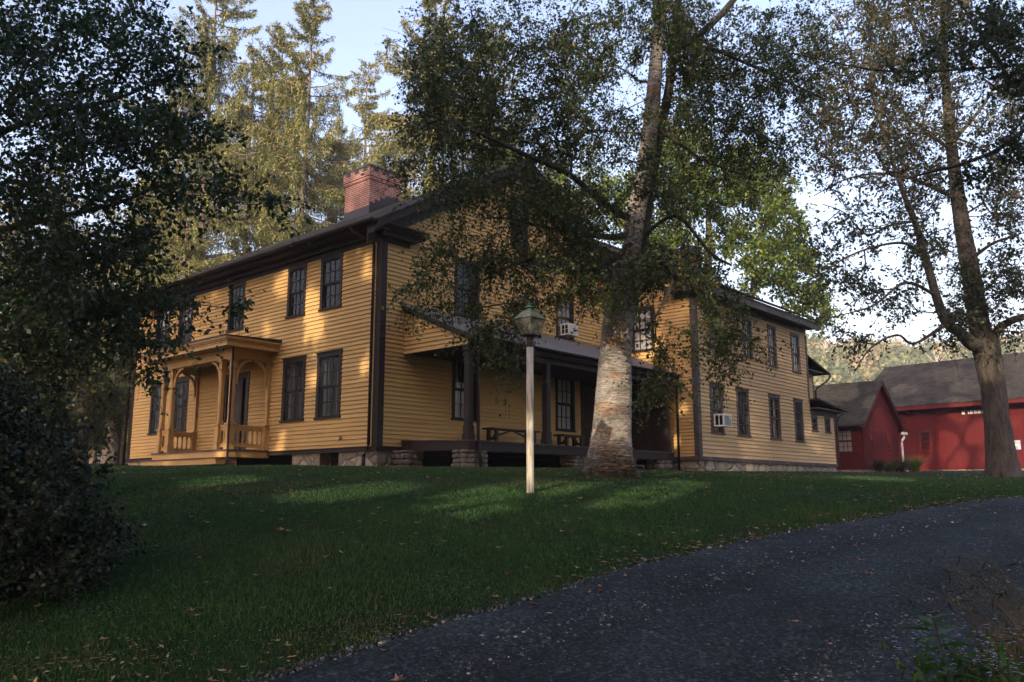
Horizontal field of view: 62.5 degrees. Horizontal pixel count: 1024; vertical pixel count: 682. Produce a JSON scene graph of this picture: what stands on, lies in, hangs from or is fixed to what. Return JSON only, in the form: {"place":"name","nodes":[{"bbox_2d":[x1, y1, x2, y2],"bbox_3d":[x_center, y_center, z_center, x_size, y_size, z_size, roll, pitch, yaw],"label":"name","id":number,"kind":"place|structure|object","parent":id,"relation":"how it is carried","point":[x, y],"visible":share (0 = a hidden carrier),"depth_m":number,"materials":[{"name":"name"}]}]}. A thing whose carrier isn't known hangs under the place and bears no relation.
{"place":"outdoors","nodes":[
{"label":"outdoors","id":0,"kind":"place"},
{"bbox_2d":[0,397,1023,681],"bbox_3d":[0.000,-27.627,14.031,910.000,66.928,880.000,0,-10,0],"label":"ground","id":1,"kind":"structure","parent":0,"point":[222,651],"depth_m":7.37,"materials":[{"name":"green plant"}]},
{"bbox_2d":[0,262,25,361],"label":"woodland tree","id":2,"kind":"object","parent":1,"relation":"on","point":[5,289],"visible":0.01,"depth_m":41.49,"materials":[{"name":"green plant"}]},
{"bbox_2d":[0,184,62,393],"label":"spruce tree","id":3,"kind":"object","parent":1,"relation":"on","point":[2,224],"visible":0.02,"depth_m":53.60,"materials":[{"name":"green plant"}]},
{"bbox_2d":[0,289,92,438],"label":"woodland tree","id":4,"kind":"object","parent":1,"relation":"on","point":[66,396],"visible":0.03,"depth_m":35.49,"materials":[{"name":"green plant"}]},
{"bbox_2d":[1,145,91,393],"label":"spruce tree","id":5,"kind":"object","parent":1,"relation":"on","point":[79,223],"visible":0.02,"depth_m":58.62,"materials":[{"name":"green plant"}]},
{"bbox_2d":[0,364,110,502],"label":"shrub","id":6,"kind":"object","parent":1,"relation":"on","point":[54,414],"visible":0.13,"depth_m":10.70,"materials":[{"name":"green plant"}]},
{"bbox_2d":[0,355,148,612],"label":"shrub","id":7,"kind":"object","parent":1,"relation":"on","point":[32,477],"visible":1,"depth_m":6.76,"materials":[{"name":"green plant"}]},
{"bbox_2d":[43,323,131,462],"bbox_3d":[-19.620,1.962,38.693,6.993,7.939,4.554,-10,-14,44],"label":"woodland tree","id":8,"kind":"object","parent":1,"relation":"on","point":[111,409],"visible":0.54,"depth_m":37.41,"materials":[{"name":"green plant"}]},
{"bbox_2d":[69,233,129,462],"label":"spruce tree","id":9,"kind":"object","parent":1,"relation":"on","point":[92,459],"visible":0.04,"depth_m":47.59,"materials":[{"name":"green plant"}]},
{"bbox_2d":[85,285,135,463],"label":"woodland tree","id":10,"kind":"object","parent":1,"relation":"on","point":[117,445],"visible":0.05,"depth_m":43.52,"materials":[{"name":"grey plant"}]},
{"bbox_2d":[69,178,180,463],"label":"spruce tree","id":11,"kind":"object","parent":1,"relation":"on","point":[121,454],"visible":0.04,"depth_m":51.39,"materials":[{"name":"green plant"}]},
{"bbox_2d":[81,96,225,372],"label":"spruce tree","id":12,"kind":"object","parent":1,"relation":"on","point":[178,172],"visible":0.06,"depth_m":56.39,"materials":[{"name":"green plant"}]},
{"bbox_2d":[0,0,317,439],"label":"maple tree","id":13,"kind":"object","parent":1,"relation":"on","point":[64,313],"visible":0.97,"depth_m":12.65,"materials":[{"name":"green plant"}]},
{"bbox_2d":[90,204,234,451],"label":"spruce tree","id":14,"kind":"object","parent":1,"relation":"on","point":[204,263],"visible":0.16,"depth_m":47.26,"materials":[{"name":"green plant"}]},
{"bbox_2d":[92,0,289,376],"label":"spruce tree","id":15,"kind":"object","parent":1,"relation":"on","point":[208,66],"visible":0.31,"depth_m":52.12,"materials":[{"name":"green plant"}]},
{"bbox_2d":[0,621,425,681],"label":"fallen leaves","id":16,"kind":"object","parent":1,"relation":"on","point":[36,678],"visible":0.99,"depth_m":5.08,"materials":[{"name":"brown plant"}]},
{"bbox_2d":[196,44,299,257],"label":"spruce tree","id":17,"kind":"object","parent":1,"relation":"on","point":[254,85],"visible":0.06,"depth_m":63.31,"materials":[{"name":"green plant"}]},
{"bbox_2d":[203,19,328,261],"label":"spruce tree","id":18,"kind":"object","parent":1,"relation":"on","point":[266,119],"visible":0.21,"depth_m":55.24,"materials":[{"name":"green plant"}]},
{"bbox_2d":[174,0,377,245],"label":"spruce tree","id":19,"kind":"object","parent":1,"relation":"on","point":[296,86],"visible":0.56,"depth_m":50.44,"materials":[{"name":"green plant"}]},
{"bbox_2d":[288,125,369,232],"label":"spruce tree","id":20,"kind":"object","parent":1,"relation":"on","point":[328,219],"visible":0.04,"depth_m":66.62,"materials":[{"name":"green plant"}]},
{"bbox_2d":[310,58,417,229],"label":"spruce tree","id":21,"kind":"object","parent":1,"relation":"on","point":[348,150],"visible":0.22,"depth_m":63.32,"materials":[{"name":"green plant"}]},
{"bbox_2d":[332,140,418,222],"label":"spruce tree","id":22,"kind":"object","parent":1,"relation":"on","point":[391,165],"depth_m":65.01,"materials":[{"name":"green plant"}]},
{"bbox_2d":[350,0,494,199],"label":"spruce tree","id":23,"kind":"object","parent":1,"relation":"on","point":[375,118],"visible":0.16,"depth_m":52.56,"materials":[{"name":"green plant"}]},
{"bbox_2d":[408,18,549,194],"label":"spruce tree","id":24,"kind":"object","parent":1,"relation":"on","point":[493,26],"visible":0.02,"depth_m":61.62,"materials":[{"name":"green plant"}]},
{"bbox_2d":[122,159,847,471],"bbox_3d":[0.486,0.243,35.002,18.320,11.720,28.000,-9,-13,41],"label":"farmhouse","id":25,"kind":"object","parent":1,"relation":"on","point":[319,365],"visible":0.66,"depth_m":25.44,"materials":[{"name":"yellow wood"}]},
{"bbox_2d":[147,380,161,434],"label":"window","id":26,"kind":"structure","parent":25,"relation":"in","point":[154,411],"depth_m":30.03,"materials":[{"name":"grey glass"}]},
{"bbox_2d":[155,309,170,348],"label":"window","id":27,"kind":"structure","parent":25,"relation":"in","point":[163,324],"depth_m":30.51,"materials":[{"name":"grey glass"}]},
{"bbox_2d":[173,376,189,431],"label":"window","id":28,"kind":"structure","parent":25,"relation":"in","point":[180,413],"depth_m":28.94,"materials":[{"name":"grey glass"}]},
{"bbox_2d":[177,297,193,343],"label":"window","id":29,"kind":"structure","parent":25,"relation":"in","point":[183,321],"depth_m":29.46,"materials":[{"name":"grey glass"}]},
{"bbox_2d":[216,371,250,449],"bbox_3d":[-8.762,2.287,26.473,1.800,2.520,0.160,-9,-13,41],"label":"front door","id":30,"kind":"structure","parent":25,"relation":"in","point":[240,394],"depth_m":26.29,"materials":[{"name":"brown wood"}]},
{"bbox_2d":[225,281,245,332],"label":"window","id":31,"kind":"structure","parent":25,"relation":"in","point":[240,286],"depth_m":27.30,"materials":[{"name":"grey glass"}]},
{"bbox_2d":[279,355,306,422],"bbox_3d":[-6.170,1.431,24.588,1.180,1.890,0.575,-9,-13,41],"label":"window","id":32,"kind":"structure","parent":25,"relation":"in","point":[293,380],"depth_m":24.66,"materials":[{"name":"grey glass"}]},
{"bbox_2d":[285,263,307,318],"bbox_3d":[-6.215,-1.440,25.138,0.980,1.555,0.575,-9,-13,41],"label":"window","id":33,"kind":"structure","parent":25,"relation":"in","point":[296,292],"depth_m":25.17,"materials":[{"name":"grey glass"}]},
{"bbox_2d":[313,348,342,419],"bbox_3d":[-4.911,1.236,23.492,1.180,1.890,0.575,-9,-13,41],"label":"window","id":34,"kind":"structure","parent":25,"relation":"in","point":[328,379],"depth_m":23.56,"materials":[{"name":"grey glass"}]},
{"bbox_2d":[318,252,343,311],"bbox_3d":[-4.956,-1.634,24.041,1.060,1.555,0.575,-9,-13,41],"label":"window","id":35,"kind":"structure","parent":25,"relation":"in","point":[331,279],"depth_m":24.12,"materials":[{"name":"grey glass"}]},
{"bbox_2d":[451,361,476,421],"bbox_3d":[-1.518,1.409,24.469,0.575,1.850,1.140,-9,-13,41],"label":"window","id":36,"kind":"structure","parent":25,"relation":"in","point":[457,405],"depth_m":24.34,"materials":[{"name":"grey glass"}]},
{"bbox_2d":[454,259,480,319],"bbox_3d":[-1.505,-1.512,25.002,0.575,1.710,1.100,-9,-13,41],"label":"window","id":37,"kind":"structure","parent":25,"relation":"in","point":[460,307],"depth_m":25.19,"materials":[{"name":"grey glass"}]},
{"bbox_2d":[482,427,539,443],"bbox_3d":[-0.003,2.802,24.489,0.420,0.460,2.100,-9,-13,41],"label":"porch table","id":38,"kind":"object","parent":25,"relation":"on","point":[496,435],"visible":0.68,"depth_m":23.98,"materials":[{"name":"brown wood"}]},
{"bbox_2d":[510,200,527,244],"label":"window","id":39,"kind":"structure","parent":25,"relation":"in","point":[523,236],"depth_m":27.25,"materials":[{"name":"grey glass"}]},
{"bbox_2d":[555,292,574,340],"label":"window","id":40,"kind":"structure","parent":25,"relation":"in","point":[570,319],"depth_m":28.34,"materials":[{"name":"grey glass"}]},
{"bbox_2d":[555,378,576,431],"bbox_3d":[1.573,2.079,27.904,0.575,1.850,1.080,-9,-13,41],"label":"window","id":41,"kind":"structure","parent":25,"relation":"in","point":[565,389],"depth_m":27.83,"materials":[{"name":"grey glass"}]},
{"bbox_2d":[560,323,577,336],"bbox_3d":[1.905,-0.361,28.035,0.368,0.380,0.506,-9,-13,41],"label":"window air conditioner","id":42,"kind":"object","parent":25,"relation":"attached to","point":[566,329],"depth_m":27.89,"materials":[{"name":"white paint"}]},
{"bbox_2d":[553,434,586,446],"bbox_3d":[1.826,3.159,26.376,0.420,0.420,1.200,-9,-13,41],"label":"porch table","id":43,"kind":"object","parent":25,"relation":"on","point":[566,440],"visible":0.86,"depth_m":26.20,"materials":[{"name":"brown wood"}]},
{"bbox_2d":[580,381,595,446],"bbox_3d":[3.048,2.656,29.129,0.060,2.320,2.210,-9,-13,41],"label":"porch door","id":44,"kind":"structure","parent":25,"relation":"in","point":[587,409],"depth_m":28.56,"materials":[{"name":"brown wood"}]},
{"bbox_2d":[632,304,655,352],"bbox_3d":[4.751,-0.397,29.953,1.060,1.620,0.575,-9,-13,41],"label":"window","id":45,"kind":"structure","parent":25,"relation":"in","point":[646,316],"depth_m":29.84,"materials":[{"name":"grey glass"}]},
{"bbox_2d":[631,384,662,451],"bbox_3d":[4.510,2.690,29.262,1.970,2.340,0.050,-9,-13,41],"label":"side door","id":46,"kind":"structure","parent":25,"relation":"in","point":[650,438],"depth_m":29.06,"materials":[{"name":"brown wood"}]},
{"bbox_2d":[708,305,720,348],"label":"window","id":47,"kind":"structure","parent":25,"relation":"in","point":[708,305],"depth_m":29.40,"materials":[{"name":"grey glass"}]},
{"bbox_2d":[709,382,725,434],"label":"window","id":48,"kind":"structure","parent":25,"relation":"in","point":[719,404],"depth_m":29.04,"materials":[{"name":"grey glass"}]},
{"bbox_2d":[713,414,731,426],"bbox_3d":[7.161,2.700,28.633,0.403,0.420,0.546,-9,-13,41],"label":"window air conditioner","id":49,"kind":"object","parent":25,"relation":"attached to","point":[722,420],"depth_m":28.47,"materials":[{"name":"white paint"}]},
{"bbox_2d":[735,387,751,436],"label":"window","id":50,"kind":"structure","parent":25,"relation":"in","point":[743,414],"depth_m":30.56,"materials":[{"name":"grey glass"}]},
{"bbox_2d":[742,316,754,358],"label":"window","id":51,"kind":"structure","parent":25,"relation":"in","point":[749,321],"depth_m":31.40,"materials":[{"name":"grey glass"}]},
{"bbox_2d":[766,324,778,367],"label":"window","id":52,"kind":"structure","parent":25,"relation":"in","point":[771,329],"depth_m":32.94,"materials":[{"name":"grey glass"}]},
{"bbox_2d":[768,393,782,439],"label":"window","id":53,"kind":"structure","parent":25,"relation":"in","point":[774,400],"depth_m":32.50,"materials":[{"name":"grey glass"}]},
{"bbox_2d":[790,332,801,373],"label":"window","id":54,"kind":"structure","parent":25,"relation":"in","point":[795,354],"depth_m":34.59,"materials":[{"name":"grey glass"}]},
{"bbox_2d":[793,398,805,442],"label":"window","id":55,"kind":"structure","parent":25,"relation":"in","point":[798,407],"depth_m":34.10,"materials":[{"name":"grey glass"}]},
{"bbox_2d":[811,415,818,431],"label":"window","id":56,"kind":"structure","parent":25,"relation":"in","point":[814,420],"depth_m":35.19,"materials":[{"name":"grey glass"}]},
{"bbox_2d":[824,417,831,433],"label":"window","id":57,"kind":"structure","parent":25,"relation":"in","point":[827,425],"depth_m":36.24,"materials":[{"name":"grey glass"}]},
{"bbox_2d":[28,465,1023,681],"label":"fallen leaves","id":58,"kind":"object","parent":1,"relation":"on","point":[397,678],"visible":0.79,"depth_m":9.91,"materials":[{"name":"brown plant"}]},
{"bbox_2d":[514,301,545,493],"bbox_3d":[0.278,0.921,12.545,0.356,3.085,0.391,-8,-13,39],"label":"lamp post","id":59,"kind":"object","parent":1,"relation":"on","point":[529,322],"visible":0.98,"depth_m":12.56,"materials":[{"name":"beige paint"}]},
{"bbox_2d":[464,119,630,244],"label":"maple tree","id":60,"kind":"object","parent":1,"relation":"on","point":[615,192],"visible":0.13,"depth_m":53.85,"materials":[{"name":"green plant"}]},
{"bbox_2d":[361,0,859,478],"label":"birch tree","id":61,"kind":"object","parent":1,"relation":"on","point":[610,448],"visible":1,"depth_m":16.02,"materials":[{"name":"green plant"}]},
{"bbox_2d":[615,112,844,333],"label":"maple tree","id":62,"kind":"object","parent":1,"relation":"on","point":[765,274],"visible":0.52,"depth_m":45.33,"materials":[{"name":"green plant"}]},
{"bbox_2d":[814,380,908,471],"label":"red shed","id":63,"kind":"structure","parent":1,"relation":"on","point":[870,425],"depth_m":43.52,"materials":[{"name":"paint"}]},
{"bbox_2d":[836,428,854,452],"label":"window","id":64,"kind":"structure","parent":63,"relation":"in","point":[846,443],"depth_m":42.41,"materials":[{"name":"grey glass"}]},
{"bbox_2d":[862,429,875,451],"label":"window","id":65,"kind":"structure","parent":63,"relation":"in","point":[871,432],"depth_m":42.86,"materials":[{"name":"red paint"}]},
{"bbox_2d":[887,432,892,453],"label":"window","id":66,"kind":"structure","parent":63,"relation":"in","point":[888,433],"depth_m":44.84,"materials":[{"name":"red paint"}]},
{"bbox_2d":[867,458,886,471],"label":"grass clump","id":67,"kind":"object","parent":1,"relation":"on","point":[878,465],"visible":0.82,"depth_m":41.04,"materials":[{"name":"green plant"}]},
{"bbox_2d":[882,460,906,471],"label":"grass clump","id":68,"kind":"object","parent":1,"relation":"on","point":[890,467],"visible":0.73,"depth_m":41.34,"materials":[{"name":"green plant"}]},
{"bbox_2d":[766,0,1023,476],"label":"old maple tree","id":69,"kind":"object","parent":1,"relation":"on","point":[980,340],"visible":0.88,"depth_m":27.96,"materials":[{"name":"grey plant"}]},
{"bbox_2d":[885,457,917,471],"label":"grass clump","id":70,"kind":"object","parent":1,"relation":"on","point":[902,467],"visible":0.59,"depth_m":43.06,"materials":[{"name":"green plant"}]},
{"bbox_2d":[791,0,1023,213],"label":"overhanging tree","id":71,"kind":"object","parent":1,"relation":"on","point":[992,16],"visible":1,"depth_m":14.09,"materials":[{"name":"green plant"}]},
{"bbox_2d":[891,455,933,471],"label":"grass clump","id":72,"kind":"object","parent":1,"relation":"on","point":[914,466],"visible":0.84,"depth_m":44.45,"materials":[{"name":"green plant"}]},
{"bbox_2d":[806,328,1023,385],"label":"hillside forest","id":73,"kind":"object","parent":1,"relation":"on","point":[840,371],"visible":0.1,"depth_m":267.97,"materials":[{"name":"green plant"}]},
{"bbox_2d":[867,613,1023,681],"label":"aster plant","id":74,"kind":"object","parent":1,"relation":"on","point":[1004,659],"visible":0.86,"depth_m":4.64,"materials":[{"name":"green plant"}]},
{"bbox_2d":[904,613,988,681],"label":"leafy weed","id":75,"kind":"object","parent":1,"relation":"on","point":[934,648],"visible":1,"depth_m":4.58,"materials":[{"name":"green plant"}]},
{"bbox_2d":[874,324,1023,469],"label":"barn","id":76,"kind":"structure","parent":1,"relation":"on","point":[938,406],"depth_m":53.67,"materials":[{"name":"red paint"}]},
{"bbox_2d":[918,430,932,450],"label":"window","id":77,"kind":"structure","parent":76,"relation":"in","point":[920,433],"depth_m":54.16,"materials":[{"name":"red paint"}]},
{"bbox_2d":[945,417,1023,467],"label":"sliding door","id":78,"kind":"structure","parent":76,"relation":"in","point":[965,439],"depth_m":52.03,"materials":[{"name":"red paint"}]},
{"bbox_2d":[1014,440,1021,449],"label":"parking sign","id":79,"kind":"object","parent":76,"relation":"attached to","point":[1018,444],"visible":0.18,"depth_m":49.98,"materials":[{"name":"white metal"}]},
{"bbox_2d":[898,512,1023,677],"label":"dry grass","id":80,"kind":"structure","parent":1,"relation":"on","point":[1005,640],"depth_m":5.21,"materials":[{"name":"brown plant"}]},
{"bbox_2d":[909,656,1023,681],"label":"dead stalks","id":81,"kind":"object","parent":1,"relation":"on","point":[1012,680],"visible":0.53,"depth_m":4.58,"materials":[{"name":"brown plant"}]},
{"bbox_2d":[974,660,1019,681],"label":"aster plant","id":82,"kind":"object","parent":1,"relation":"on","point":[1002,665],"visible":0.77,"depth_m":4.47,"materials":[{"name":"green plant"}]},
{"bbox_2d":[0,0,1023,346],"label":"sky","id":83,"kind":"structure","parent":0,"point":[359,27],"materials":[{"name":"blue"}]},
{"bbox_2d":[230,496,1023,681],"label":"driveway","id":84,"kind":"structure","parent":0,"point":[679,649],"depth_m":6.20,"materials":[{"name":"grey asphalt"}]}
]}

